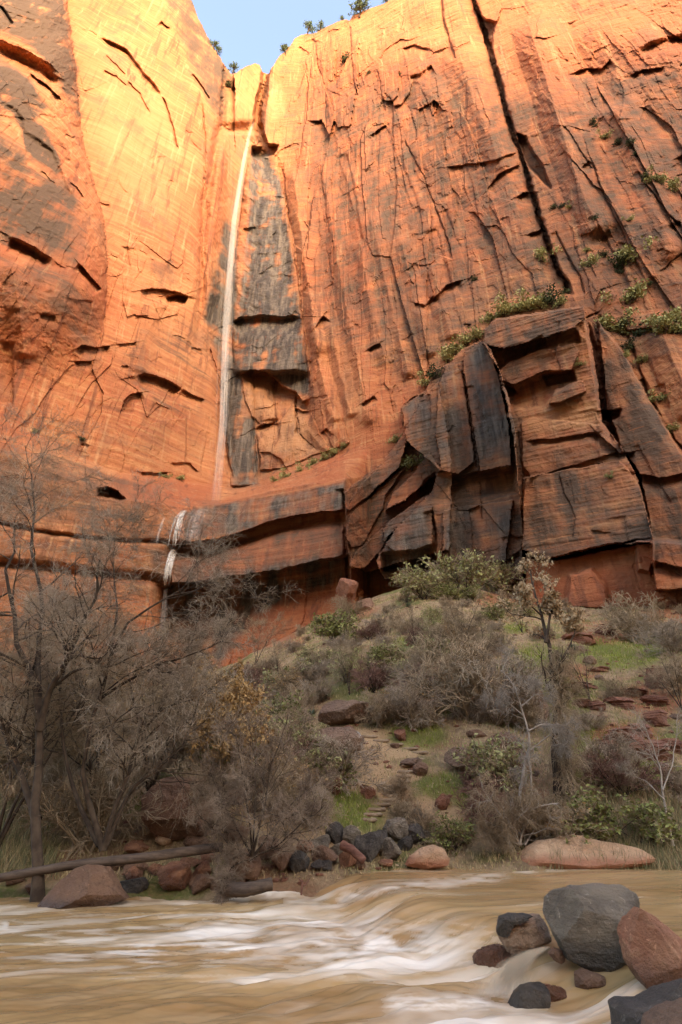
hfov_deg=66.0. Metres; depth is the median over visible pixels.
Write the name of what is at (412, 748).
log step
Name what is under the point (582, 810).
dry shrub
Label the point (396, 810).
bare shrub
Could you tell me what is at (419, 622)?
bare shrub
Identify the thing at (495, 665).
bare shrub
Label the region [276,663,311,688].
bare shrub
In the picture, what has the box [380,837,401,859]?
rock
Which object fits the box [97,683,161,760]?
bare shrub
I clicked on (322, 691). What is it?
bare shrub
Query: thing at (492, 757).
sage shrub
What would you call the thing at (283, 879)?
scree
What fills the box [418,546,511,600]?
sage shrub
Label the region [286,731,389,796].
bare shrub
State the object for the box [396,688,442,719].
dry shrub
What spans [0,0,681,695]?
cliff
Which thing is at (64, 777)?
bare shrub
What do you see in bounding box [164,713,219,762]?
bare shrub
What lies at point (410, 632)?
russet shrub
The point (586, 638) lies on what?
ledge rock
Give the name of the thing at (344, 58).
cliff shrub
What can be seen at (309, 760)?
bare shrub
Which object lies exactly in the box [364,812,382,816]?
log step
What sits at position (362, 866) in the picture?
rock
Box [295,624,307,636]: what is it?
bare shrub
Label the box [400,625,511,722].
bare shrub
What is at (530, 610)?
green shrub
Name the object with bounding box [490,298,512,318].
cliff shrub
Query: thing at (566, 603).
bare shrub
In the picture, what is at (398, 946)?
river
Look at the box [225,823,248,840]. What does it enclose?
loose rock
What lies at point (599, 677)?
loose rock
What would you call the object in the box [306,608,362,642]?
green shrub
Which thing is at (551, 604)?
cottonwood tree
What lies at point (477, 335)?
cliff shrub
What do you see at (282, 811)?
bare shrub
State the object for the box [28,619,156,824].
bare tree
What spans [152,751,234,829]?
bare shrub
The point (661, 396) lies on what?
cliff shrub
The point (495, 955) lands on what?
boulder
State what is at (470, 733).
loose rock
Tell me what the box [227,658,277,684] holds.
russet shrub
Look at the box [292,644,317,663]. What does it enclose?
sage shrub
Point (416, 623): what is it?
slope tree
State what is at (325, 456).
cliff shrub
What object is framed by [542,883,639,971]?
boulder
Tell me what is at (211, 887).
rock
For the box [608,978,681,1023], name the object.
boulder
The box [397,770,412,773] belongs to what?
log step
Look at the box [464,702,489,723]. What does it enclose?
bare shrub
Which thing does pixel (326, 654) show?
sage shrub
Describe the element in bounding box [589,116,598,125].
cliff shrub
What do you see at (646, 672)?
shrub
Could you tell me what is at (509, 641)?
bare shrub
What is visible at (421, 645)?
bare shrub
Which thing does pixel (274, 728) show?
bare shrub
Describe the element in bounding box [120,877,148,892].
rock
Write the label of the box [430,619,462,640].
bare shrub
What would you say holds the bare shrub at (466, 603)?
on the hillside
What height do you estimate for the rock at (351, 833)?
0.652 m
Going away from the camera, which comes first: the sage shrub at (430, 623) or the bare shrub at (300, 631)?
the sage shrub at (430, 623)
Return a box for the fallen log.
[0,842,222,881]
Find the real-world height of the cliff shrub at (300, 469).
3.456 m
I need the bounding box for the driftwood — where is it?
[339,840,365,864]
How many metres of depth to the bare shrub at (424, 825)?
20.57 m
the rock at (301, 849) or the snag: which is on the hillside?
the rock at (301, 849)
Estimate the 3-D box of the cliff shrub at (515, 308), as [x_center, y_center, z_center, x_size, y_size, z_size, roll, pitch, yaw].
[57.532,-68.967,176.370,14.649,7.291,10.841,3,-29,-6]
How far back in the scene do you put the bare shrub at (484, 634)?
45.90 m
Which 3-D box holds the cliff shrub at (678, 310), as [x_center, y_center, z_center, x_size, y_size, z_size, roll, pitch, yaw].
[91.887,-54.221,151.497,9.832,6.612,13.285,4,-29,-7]
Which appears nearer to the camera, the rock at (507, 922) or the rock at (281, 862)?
the rock at (507, 922)
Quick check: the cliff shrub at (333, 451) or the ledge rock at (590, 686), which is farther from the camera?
the cliff shrub at (333, 451)
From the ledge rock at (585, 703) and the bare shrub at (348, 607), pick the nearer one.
the ledge rock at (585, 703)
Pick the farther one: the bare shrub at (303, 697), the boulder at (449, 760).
the bare shrub at (303, 697)
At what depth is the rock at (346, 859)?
17.31 m
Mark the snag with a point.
(302, 884)
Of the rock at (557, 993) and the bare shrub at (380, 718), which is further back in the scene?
the bare shrub at (380, 718)
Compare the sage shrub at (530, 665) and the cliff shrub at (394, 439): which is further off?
the cliff shrub at (394, 439)
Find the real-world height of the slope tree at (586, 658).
4.172 m
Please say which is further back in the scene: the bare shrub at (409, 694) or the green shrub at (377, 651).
the green shrub at (377, 651)
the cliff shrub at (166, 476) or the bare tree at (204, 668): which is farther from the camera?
the cliff shrub at (166, 476)
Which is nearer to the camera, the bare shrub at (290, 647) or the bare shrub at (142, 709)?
the bare shrub at (142, 709)
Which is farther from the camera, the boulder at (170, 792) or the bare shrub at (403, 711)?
the bare shrub at (403, 711)
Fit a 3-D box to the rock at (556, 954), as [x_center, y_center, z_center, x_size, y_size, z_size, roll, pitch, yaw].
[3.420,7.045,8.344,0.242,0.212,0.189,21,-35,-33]
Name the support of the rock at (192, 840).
on the hillside
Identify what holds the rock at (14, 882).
on the hillside
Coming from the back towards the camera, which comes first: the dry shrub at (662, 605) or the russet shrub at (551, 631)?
the dry shrub at (662, 605)
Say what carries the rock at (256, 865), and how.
on the hillside
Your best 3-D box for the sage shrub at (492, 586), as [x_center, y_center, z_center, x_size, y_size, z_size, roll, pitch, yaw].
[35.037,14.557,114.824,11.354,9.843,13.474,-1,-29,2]
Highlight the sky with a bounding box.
[191,0,389,73]
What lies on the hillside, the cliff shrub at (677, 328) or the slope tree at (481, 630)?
the slope tree at (481, 630)
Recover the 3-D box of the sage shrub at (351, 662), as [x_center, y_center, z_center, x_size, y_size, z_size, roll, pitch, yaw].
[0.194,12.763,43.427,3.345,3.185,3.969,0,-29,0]
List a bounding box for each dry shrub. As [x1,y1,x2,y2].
[50,725,150,787]
[240,735,306,790]
[265,747,332,798]
[268,662,312,698]
[361,684,401,706]
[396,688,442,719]
[398,594,412,604]
[404,679,439,698]
[441,616,467,639]
[460,647,484,664]
[517,802,591,842]
[653,599,667,609]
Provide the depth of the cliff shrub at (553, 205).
193.45 m
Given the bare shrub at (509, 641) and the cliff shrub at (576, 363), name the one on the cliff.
the cliff shrub at (576, 363)
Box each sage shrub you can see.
[255,713,322,748]
[256,664,309,693]
[271,720,335,763]
[291,742,352,792]
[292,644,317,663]
[292,654,317,664]
[301,659,320,681]
[316,646,356,667]
[326,646,361,684]
[368,640,411,661]
[386,656,405,680]
[388,561,450,600]
[409,634,455,653]
[417,615,448,638]
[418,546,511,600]
[419,603,442,621]
[445,729,541,800]
[473,557,530,594]
[496,652,546,689]
[497,598,520,613]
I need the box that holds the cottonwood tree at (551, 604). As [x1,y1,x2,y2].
[494,548,603,810]
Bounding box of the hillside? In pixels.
[0,582,681,900]
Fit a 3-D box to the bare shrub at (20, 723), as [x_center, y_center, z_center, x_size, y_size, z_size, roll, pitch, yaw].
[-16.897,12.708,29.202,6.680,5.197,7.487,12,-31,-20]
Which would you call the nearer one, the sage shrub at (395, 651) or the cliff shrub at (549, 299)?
the sage shrub at (395, 651)
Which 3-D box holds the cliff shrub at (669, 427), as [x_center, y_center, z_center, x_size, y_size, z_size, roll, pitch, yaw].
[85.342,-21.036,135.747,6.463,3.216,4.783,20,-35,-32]
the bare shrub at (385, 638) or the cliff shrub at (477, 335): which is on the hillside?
the bare shrub at (385, 638)
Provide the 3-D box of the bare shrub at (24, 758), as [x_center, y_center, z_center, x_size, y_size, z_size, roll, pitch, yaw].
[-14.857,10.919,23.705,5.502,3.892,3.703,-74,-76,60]
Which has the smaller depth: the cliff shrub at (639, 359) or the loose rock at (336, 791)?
the loose rock at (336, 791)
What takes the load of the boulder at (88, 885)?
in the river
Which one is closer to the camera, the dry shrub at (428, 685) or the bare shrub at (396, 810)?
the bare shrub at (396, 810)
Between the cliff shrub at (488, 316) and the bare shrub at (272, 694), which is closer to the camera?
the bare shrub at (272, 694)
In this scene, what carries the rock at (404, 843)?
on the hillside
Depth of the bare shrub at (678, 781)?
23.31 m
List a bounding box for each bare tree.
[0,399,198,901]
[0,468,307,851]
[0,590,94,784]
[0,592,105,739]
[0,601,140,846]
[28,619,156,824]
[32,594,197,732]
[52,606,221,790]
[189,652,229,687]
[473,637,584,796]
[613,706,681,845]
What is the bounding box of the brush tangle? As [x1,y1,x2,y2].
[462,762,582,859]
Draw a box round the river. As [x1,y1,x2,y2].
[0,868,681,1023]
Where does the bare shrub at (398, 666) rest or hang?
on the hillside
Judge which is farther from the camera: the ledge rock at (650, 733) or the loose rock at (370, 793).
the ledge rock at (650, 733)
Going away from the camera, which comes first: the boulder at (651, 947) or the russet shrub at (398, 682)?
the boulder at (651, 947)
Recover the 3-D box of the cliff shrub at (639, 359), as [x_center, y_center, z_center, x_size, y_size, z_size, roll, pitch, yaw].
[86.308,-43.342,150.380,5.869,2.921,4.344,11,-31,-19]
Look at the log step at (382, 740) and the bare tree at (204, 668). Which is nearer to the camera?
the log step at (382, 740)
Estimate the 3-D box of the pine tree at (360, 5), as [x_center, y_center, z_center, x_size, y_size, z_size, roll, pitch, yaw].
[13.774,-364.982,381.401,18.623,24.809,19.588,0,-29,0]
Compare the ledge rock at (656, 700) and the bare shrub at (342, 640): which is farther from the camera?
the bare shrub at (342, 640)
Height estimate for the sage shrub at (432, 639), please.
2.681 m
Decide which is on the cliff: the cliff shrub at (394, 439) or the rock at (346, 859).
the cliff shrub at (394, 439)
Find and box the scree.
[0,596,681,884]
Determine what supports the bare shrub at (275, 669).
on the hillside
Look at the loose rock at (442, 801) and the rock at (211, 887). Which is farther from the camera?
the loose rock at (442, 801)
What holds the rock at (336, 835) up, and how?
on the hillside
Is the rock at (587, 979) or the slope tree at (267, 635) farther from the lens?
the slope tree at (267, 635)
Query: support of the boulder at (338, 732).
on the hillside
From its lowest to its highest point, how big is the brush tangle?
3.284 m
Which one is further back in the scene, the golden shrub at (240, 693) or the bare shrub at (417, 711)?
the bare shrub at (417, 711)
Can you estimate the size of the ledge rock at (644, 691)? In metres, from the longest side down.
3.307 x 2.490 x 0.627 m
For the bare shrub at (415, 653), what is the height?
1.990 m
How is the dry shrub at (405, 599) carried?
on the hillside
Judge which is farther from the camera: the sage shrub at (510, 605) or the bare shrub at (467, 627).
the sage shrub at (510, 605)
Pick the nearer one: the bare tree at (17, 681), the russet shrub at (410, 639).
the bare tree at (17, 681)
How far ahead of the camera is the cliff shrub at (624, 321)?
157.16 m
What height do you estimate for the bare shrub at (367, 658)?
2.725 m
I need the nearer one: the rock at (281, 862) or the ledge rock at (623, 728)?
the rock at (281, 862)
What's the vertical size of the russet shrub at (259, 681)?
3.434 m
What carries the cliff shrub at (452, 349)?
on the cliff
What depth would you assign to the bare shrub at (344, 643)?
50.10 m
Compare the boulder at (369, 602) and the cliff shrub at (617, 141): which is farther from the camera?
the cliff shrub at (617, 141)
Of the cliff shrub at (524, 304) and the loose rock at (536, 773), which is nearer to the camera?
the loose rock at (536, 773)
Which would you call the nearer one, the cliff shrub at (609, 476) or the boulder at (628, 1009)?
the boulder at (628, 1009)
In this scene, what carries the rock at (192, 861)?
on the hillside
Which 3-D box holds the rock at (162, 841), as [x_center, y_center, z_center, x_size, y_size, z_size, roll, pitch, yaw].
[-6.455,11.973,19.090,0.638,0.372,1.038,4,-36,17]
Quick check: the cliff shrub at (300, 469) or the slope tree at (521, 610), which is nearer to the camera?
the slope tree at (521, 610)
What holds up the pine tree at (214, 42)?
on the cliff
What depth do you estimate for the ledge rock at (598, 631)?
57.80 m
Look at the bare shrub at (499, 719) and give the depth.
30.78 m
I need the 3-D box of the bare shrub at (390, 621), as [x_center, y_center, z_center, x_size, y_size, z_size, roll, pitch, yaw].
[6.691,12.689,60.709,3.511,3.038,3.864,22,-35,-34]
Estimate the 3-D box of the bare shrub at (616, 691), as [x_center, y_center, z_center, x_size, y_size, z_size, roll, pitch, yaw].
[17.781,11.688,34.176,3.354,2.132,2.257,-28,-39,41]
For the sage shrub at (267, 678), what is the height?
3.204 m
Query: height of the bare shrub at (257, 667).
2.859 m
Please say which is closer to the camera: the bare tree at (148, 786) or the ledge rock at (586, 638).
the bare tree at (148, 786)
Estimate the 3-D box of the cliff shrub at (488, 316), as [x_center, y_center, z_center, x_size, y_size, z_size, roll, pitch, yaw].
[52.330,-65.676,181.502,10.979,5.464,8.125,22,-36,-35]
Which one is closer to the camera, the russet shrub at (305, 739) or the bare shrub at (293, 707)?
the russet shrub at (305, 739)
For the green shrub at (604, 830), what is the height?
2.369 m
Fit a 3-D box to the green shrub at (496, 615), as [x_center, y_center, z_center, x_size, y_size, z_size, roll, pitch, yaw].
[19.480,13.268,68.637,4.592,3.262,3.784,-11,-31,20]
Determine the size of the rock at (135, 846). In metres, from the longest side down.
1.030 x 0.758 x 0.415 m
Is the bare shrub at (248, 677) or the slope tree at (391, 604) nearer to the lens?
the bare shrub at (248, 677)
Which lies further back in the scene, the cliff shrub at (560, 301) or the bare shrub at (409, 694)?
the cliff shrub at (560, 301)
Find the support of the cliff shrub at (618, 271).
on the cliff
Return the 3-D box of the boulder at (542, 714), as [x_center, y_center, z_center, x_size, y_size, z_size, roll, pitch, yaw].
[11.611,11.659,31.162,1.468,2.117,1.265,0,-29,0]
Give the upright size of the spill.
0.826 m
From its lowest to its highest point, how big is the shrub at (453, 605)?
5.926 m
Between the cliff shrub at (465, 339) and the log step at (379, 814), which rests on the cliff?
the cliff shrub at (465, 339)
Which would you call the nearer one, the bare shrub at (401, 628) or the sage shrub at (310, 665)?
the sage shrub at (310, 665)
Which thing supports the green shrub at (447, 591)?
on the hillside
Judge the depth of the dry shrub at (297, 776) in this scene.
21.23 m
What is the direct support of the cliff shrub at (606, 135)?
on the cliff
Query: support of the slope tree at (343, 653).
on the hillside
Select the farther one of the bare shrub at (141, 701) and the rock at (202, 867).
the bare shrub at (141, 701)
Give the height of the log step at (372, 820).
0.198 m
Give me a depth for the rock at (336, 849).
18.01 m
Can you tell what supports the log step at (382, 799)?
on the hillside
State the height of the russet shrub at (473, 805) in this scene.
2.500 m
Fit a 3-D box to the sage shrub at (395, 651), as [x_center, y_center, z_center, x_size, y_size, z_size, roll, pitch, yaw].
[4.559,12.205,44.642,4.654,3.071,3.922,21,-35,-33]
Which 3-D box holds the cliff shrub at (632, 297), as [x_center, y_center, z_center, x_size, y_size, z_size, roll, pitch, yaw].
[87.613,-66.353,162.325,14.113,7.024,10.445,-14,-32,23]
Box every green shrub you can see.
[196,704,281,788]
[258,689,314,729]
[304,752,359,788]
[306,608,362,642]
[348,643,400,670]
[413,810,478,857]
[431,582,467,599]
[452,584,482,601]
[474,599,508,620]
[512,600,539,615]
[550,783,653,856]
[595,793,681,847]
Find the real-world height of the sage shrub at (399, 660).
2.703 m
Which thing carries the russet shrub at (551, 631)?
on the hillside
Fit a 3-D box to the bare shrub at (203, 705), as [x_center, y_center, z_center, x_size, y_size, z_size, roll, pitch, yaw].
[-7.283,10.958,28.269,6.096,4.835,5.539,10,-30,-18]
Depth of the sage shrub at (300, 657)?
50.93 m
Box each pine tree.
[210,39,219,49]
[214,45,221,54]
[228,61,238,73]
[279,43,288,53]
[303,20,317,33]
[314,20,325,31]
[348,0,371,16]
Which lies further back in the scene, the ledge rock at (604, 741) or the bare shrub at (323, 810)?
the ledge rock at (604, 741)
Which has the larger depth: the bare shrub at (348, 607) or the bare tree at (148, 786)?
the bare shrub at (348, 607)
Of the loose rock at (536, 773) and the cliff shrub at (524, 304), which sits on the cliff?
the cliff shrub at (524, 304)
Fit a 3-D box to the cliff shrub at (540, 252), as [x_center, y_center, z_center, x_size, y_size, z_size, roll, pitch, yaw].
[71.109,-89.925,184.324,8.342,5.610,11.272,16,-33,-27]
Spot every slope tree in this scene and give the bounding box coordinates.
[238,611,289,663]
[257,639,294,673]
[322,642,364,694]
[377,593,405,629]
[396,605,433,647]
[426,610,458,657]
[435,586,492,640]
[450,606,507,668]
[494,589,533,632]
[555,641,604,698]
[630,648,681,707]
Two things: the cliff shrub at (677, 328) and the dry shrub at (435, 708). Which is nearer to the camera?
the dry shrub at (435, 708)
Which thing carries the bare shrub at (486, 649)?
on the hillside
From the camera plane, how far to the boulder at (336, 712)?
30.57 m
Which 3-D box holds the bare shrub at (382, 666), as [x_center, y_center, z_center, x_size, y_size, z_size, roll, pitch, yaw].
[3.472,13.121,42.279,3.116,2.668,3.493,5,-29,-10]
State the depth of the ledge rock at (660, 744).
26.17 m
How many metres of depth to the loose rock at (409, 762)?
25.77 m
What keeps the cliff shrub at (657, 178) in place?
on the cliff
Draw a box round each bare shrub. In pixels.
[0,691,136,783]
[0,697,59,763]
[0,712,50,796]
[0,756,88,817]
[13,748,141,834]
[14,746,168,860]
[61,728,143,789]
[77,735,179,804]
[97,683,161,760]
[109,667,182,757]
[131,711,200,769]
[147,677,250,752]
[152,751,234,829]
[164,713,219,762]
[166,703,221,769]
[178,659,264,708]
[182,695,339,906]
[245,717,293,772]
[246,756,307,819]
[252,657,282,672]
[254,658,290,676]
[255,709,324,747]
[267,690,288,700]
[268,702,303,730]
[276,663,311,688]
[277,636,306,653]
[278,701,305,723]
[281,682,317,714]
[285,782,348,830]
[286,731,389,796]
[286,752,322,792]
[293,675,336,704]
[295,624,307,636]
[295,656,336,684]
[297,649,334,671]
[320,629,365,652]
[326,593,368,622]
[332,635,356,655]
[356,689,403,727]
[359,650,382,673]
[361,613,393,631]
[364,658,398,683]
[367,682,449,730]
[369,631,397,647]
[379,609,409,632]
[380,604,391,613]
[380,769,419,799]
[383,794,412,819]
[384,632,482,685]
[386,654,423,688]
[389,685,426,713]
[393,619,411,635]
[395,670,438,694]
[396,664,435,683]
[397,798,448,843]
[399,698,431,723]
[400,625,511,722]
[404,647,428,661]
[404,698,443,729]
[407,616,429,628]
[418,686,452,712]
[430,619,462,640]
[433,594,456,607]
[437,610,471,627]
[442,604,462,618]
[443,650,547,730]
[455,636,503,661]
[459,623,481,637]
[460,598,472,606]
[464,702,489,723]
[469,610,486,625]
[469,690,516,712]
[470,628,500,655]
[483,656,518,673]
[485,618,504,630]
[489,630,518,652]
[497,589,513,602]
[507,695,546,732]
[559,596,571,609]
[568,706,608,732]
[572,727,639,777]
[586,591,678,645]
[593,763,642,797]
[594,677,641,699]
[627,610,681,657]
[641,650,681,695]
[650,760,681,803]
[672,603,681,613]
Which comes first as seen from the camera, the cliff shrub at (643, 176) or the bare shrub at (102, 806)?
the bare shrub at (102, 806)
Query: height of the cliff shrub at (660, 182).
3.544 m
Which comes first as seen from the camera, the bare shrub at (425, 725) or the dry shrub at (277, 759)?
the dry shrub at (277, 759)
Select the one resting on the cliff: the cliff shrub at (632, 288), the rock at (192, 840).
the cliff shrub at (632, 288)
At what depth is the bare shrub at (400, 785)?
23.25 m
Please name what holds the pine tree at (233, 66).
on the cliff
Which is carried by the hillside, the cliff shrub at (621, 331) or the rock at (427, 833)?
the rock at (427, 833)
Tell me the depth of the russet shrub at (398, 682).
36.66 m
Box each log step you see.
[361,817,376,822]
[362,735,377,737]
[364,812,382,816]
[367,807,386,811]
[372,739,389,742]
[375,802,390,806]
[378,798,391,801]
[382,793,397,797]
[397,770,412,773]
[402,747,418,750]
[411,751,428,754]
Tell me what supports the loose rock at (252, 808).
on the hillside
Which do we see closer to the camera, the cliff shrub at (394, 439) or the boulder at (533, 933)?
the boulder at (533, 933)
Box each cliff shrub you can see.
[159,473,171,478]
[169,473,185,479]
[225,78,234,87]
[269,475,281,481]
[279,467,295,477]
[295,457,317,466]
[295,465,309,471]
[307,451,330,461]
[326,446,339,457]
[338,441,348,449]
[340,51,349,65]
[385,433,402,443]
[398,454,423,471]
[399,455,413,467]
[414,368,430,387]
[424,362,444,380]
[436,340,463,355]
[438,344,466,362]
[451,331,475,346]
[468,325,484,343]
[470,274,477,281]
[475,309,498,323]
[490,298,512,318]
[491,291,534,314]
[510,285,544,311]
[521,291,550,309]
[533,243,562,262]
[540,282,567,306]
[541,293,567,309]
[548,202,556,208]
[573,358,585,366]
[578,254,607,267]
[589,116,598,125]
[594,306,640,333]
[596,128,613,138]
[596,248,608,257]
[600,278,648,305]
[604,470,613,478]
[607,249,630,268]
[608,318,636,338]
[611,136,622,146]
[613,235,660,264]
[614,267,623,273]
[614,310,640,330]
[620,336,640,352]
[620,349,630,357]
[621,214,634,221]
[624,136,636,148]
[624,284,642,296]
[629,322,652,337]
[632,353,648,364]
[637,306,681,332]
[640,169,651,181]
[643,164,667,185]
[644,311,679,336]
[646,389,671,402]
[651,311,681,334]
[658,175,668,184]
[666,177,680,192]
[666,305,681,322]
[666,422,679,434]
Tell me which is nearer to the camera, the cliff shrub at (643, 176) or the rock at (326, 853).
the rock at (326, 853)
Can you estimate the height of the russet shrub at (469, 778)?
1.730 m
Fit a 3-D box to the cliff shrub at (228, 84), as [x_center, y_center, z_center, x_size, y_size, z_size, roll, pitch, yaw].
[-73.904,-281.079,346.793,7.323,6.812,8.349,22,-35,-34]
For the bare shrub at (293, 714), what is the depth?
29.78 m
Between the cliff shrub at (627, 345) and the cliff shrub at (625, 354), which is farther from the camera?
the cliff shrub at (627, 345)
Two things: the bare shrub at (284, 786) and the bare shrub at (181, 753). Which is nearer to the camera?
the bare shrub at (284, 786)
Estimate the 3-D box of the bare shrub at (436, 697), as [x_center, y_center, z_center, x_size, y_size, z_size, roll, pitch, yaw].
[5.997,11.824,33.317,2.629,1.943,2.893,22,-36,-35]
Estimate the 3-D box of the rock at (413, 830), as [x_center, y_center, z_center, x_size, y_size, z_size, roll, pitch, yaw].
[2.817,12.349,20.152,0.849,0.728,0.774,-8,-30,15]
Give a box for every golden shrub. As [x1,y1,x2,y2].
[176,657,274,808]
[182,656,252,711]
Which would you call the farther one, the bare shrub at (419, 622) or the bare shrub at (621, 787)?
the bare shrub at (419, 622)
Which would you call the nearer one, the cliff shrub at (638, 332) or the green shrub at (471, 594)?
the green shrub at (471, 594)
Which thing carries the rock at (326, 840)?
on the hillside
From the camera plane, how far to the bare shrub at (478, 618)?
59.33 m
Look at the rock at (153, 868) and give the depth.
16.84 m
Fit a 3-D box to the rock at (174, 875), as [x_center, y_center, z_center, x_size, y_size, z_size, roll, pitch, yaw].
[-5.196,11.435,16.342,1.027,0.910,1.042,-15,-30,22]
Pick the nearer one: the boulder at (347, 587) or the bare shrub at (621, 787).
the bare shrub at (621, 787)
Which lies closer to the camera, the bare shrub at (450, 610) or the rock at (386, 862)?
the rock at (386, 862)
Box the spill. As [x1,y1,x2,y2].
[508,947,544,976]
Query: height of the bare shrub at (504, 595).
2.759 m
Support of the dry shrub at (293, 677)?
on the hillside
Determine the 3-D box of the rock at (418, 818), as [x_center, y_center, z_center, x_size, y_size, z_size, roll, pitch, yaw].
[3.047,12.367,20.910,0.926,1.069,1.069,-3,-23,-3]
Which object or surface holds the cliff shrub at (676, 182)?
on the cliff
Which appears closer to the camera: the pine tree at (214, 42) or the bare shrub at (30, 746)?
the bare shrub at (30, 746)
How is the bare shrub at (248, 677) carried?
on the hillside
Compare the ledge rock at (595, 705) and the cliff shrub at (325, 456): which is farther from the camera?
the cliff shrub at (325, 456)
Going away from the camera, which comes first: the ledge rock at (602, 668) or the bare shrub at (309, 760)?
the bare shrub at (309, 760)
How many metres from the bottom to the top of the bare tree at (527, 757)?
7.308 m
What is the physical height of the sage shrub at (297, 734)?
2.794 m
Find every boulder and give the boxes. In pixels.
[37,864,128,908]
[140,776,213,840]
[309,726,363,752]
[318,700,371,725]
[336,578,358,604]
[358,598,374,610]
[405,844,448,869]
[444,747,474,772]
[472,944,516,967]
[483,731,525,767]
[496,913,551,955]
[520,834,654,868]
[528,691,548,725]
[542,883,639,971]
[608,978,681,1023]
[617,906,681,988]
[641,997,681,1023]
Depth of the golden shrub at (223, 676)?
30.02 m
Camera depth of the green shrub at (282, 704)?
34.77 m
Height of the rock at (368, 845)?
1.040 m
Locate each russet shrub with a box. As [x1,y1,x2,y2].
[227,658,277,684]
[239,667,274,695]
[286,728,331,762]
[347,654,394,692]
[349,619,388,639]
[384,661,440,691]
[401,626,423,640]
[405,627,428,645]
[450,772,529,837]
[453,760,495,794]
[532,625,556,639]
[545,741,681,799]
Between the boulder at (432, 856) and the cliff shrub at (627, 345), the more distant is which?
the cliff shrub at (627, 345)
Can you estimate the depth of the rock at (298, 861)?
16.83 m
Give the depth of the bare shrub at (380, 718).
30.15 m
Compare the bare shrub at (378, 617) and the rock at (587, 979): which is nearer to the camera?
the rock at (587, 979)
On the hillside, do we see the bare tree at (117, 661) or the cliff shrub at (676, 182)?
the bare tree at (117, 661)
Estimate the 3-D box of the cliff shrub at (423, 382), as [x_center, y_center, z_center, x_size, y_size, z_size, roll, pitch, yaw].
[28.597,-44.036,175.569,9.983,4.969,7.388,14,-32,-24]
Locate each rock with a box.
[5,869,24,884]
[25,883,30,894]
[110,854,123,870]
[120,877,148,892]
[123,862,148,879]
[124,839,149,853]
[125,866,142,879]
[147,863,161,875]
[155,836,172,845]
[156,861,191,890]
[180,857,201,866]
[183,836,208,845]
[189,874,213,894]
[192,860,210,874]
[201,853,213,862]
[210,875,224,890]
[224,877,272,897]
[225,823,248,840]
[225,849,261,880]
[249,793,271,812]
[258,836,278,860]
[268,843,293,870]
[288,850,309,872]
[296,840,313,852]
[310,834,329,851]
[310,859,332,870]
[311,845,337,861]
[325,776,341,794]
[325,821,343,844]
[330,843,342,855]
[339,852,356,867]
[343,825,360,844]
[353,861,365,869]
[354,831,382,862]
[360,784,375,798]
[377,830,387,838]
[378,859,392,866]
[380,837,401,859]
[383,817,408,841]
[390,743,399,748]
[394,729,405,740]
[397,835,412,850]
[399,757,421,767]
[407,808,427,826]
[408,823,425,843]
[412,762,427,775]
[421,829,431,844]
[434,793,450,809]
[466,729,486,737]
[496,912,532,937]
[508,981,550,1008]
[532,770,539,776]
[535,789,550,801]
[543,983,566,1001]
[548,947,564,963]
[561,631,595,644]
[565,681,598,688]
[572,698,590,707]
[574,967,605,989]
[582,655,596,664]
[585,666,608,671]
[587,700,605,710]
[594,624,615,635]
[595,675,603,679]
[599,739,619,756]
[603,697,635,709]
[604,726,644,742]
[622,688,647,695]
[627,723,652,738]
[629,739,672,760]
[640,695,669,706]
[642,710,670,726]
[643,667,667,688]
[660,738,681,753]
[669,713,681,719]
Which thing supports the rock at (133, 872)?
on the hillside
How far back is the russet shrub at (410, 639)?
48.67 m
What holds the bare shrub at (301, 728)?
on the hillside
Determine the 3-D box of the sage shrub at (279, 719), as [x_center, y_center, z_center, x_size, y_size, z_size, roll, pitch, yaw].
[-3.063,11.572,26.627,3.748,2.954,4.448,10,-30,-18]
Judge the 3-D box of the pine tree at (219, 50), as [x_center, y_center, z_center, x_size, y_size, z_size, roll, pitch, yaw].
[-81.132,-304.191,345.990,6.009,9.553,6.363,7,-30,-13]
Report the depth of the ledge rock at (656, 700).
34.34 m
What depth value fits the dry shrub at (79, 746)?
22.13 m
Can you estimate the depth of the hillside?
25.36 m
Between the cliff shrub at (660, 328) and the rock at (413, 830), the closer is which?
the rock at (413, 830)
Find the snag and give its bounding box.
[299,878,309,894]
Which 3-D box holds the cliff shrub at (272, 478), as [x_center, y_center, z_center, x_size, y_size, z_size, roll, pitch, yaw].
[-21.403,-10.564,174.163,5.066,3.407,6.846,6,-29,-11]
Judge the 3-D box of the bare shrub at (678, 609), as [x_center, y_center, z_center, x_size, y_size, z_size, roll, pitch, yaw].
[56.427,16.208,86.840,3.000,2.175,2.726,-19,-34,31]
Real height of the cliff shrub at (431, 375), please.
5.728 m
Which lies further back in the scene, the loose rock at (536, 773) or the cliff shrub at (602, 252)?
the cliff shrub at (602, 252)
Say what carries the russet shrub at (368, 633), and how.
on the hillside
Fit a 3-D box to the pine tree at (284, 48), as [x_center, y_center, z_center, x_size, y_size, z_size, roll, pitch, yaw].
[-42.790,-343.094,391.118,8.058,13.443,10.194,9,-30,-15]
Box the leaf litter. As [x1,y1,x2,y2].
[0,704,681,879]
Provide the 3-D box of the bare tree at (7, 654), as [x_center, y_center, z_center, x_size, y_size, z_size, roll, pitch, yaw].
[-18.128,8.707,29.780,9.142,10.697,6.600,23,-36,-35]
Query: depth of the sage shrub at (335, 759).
22.49 m

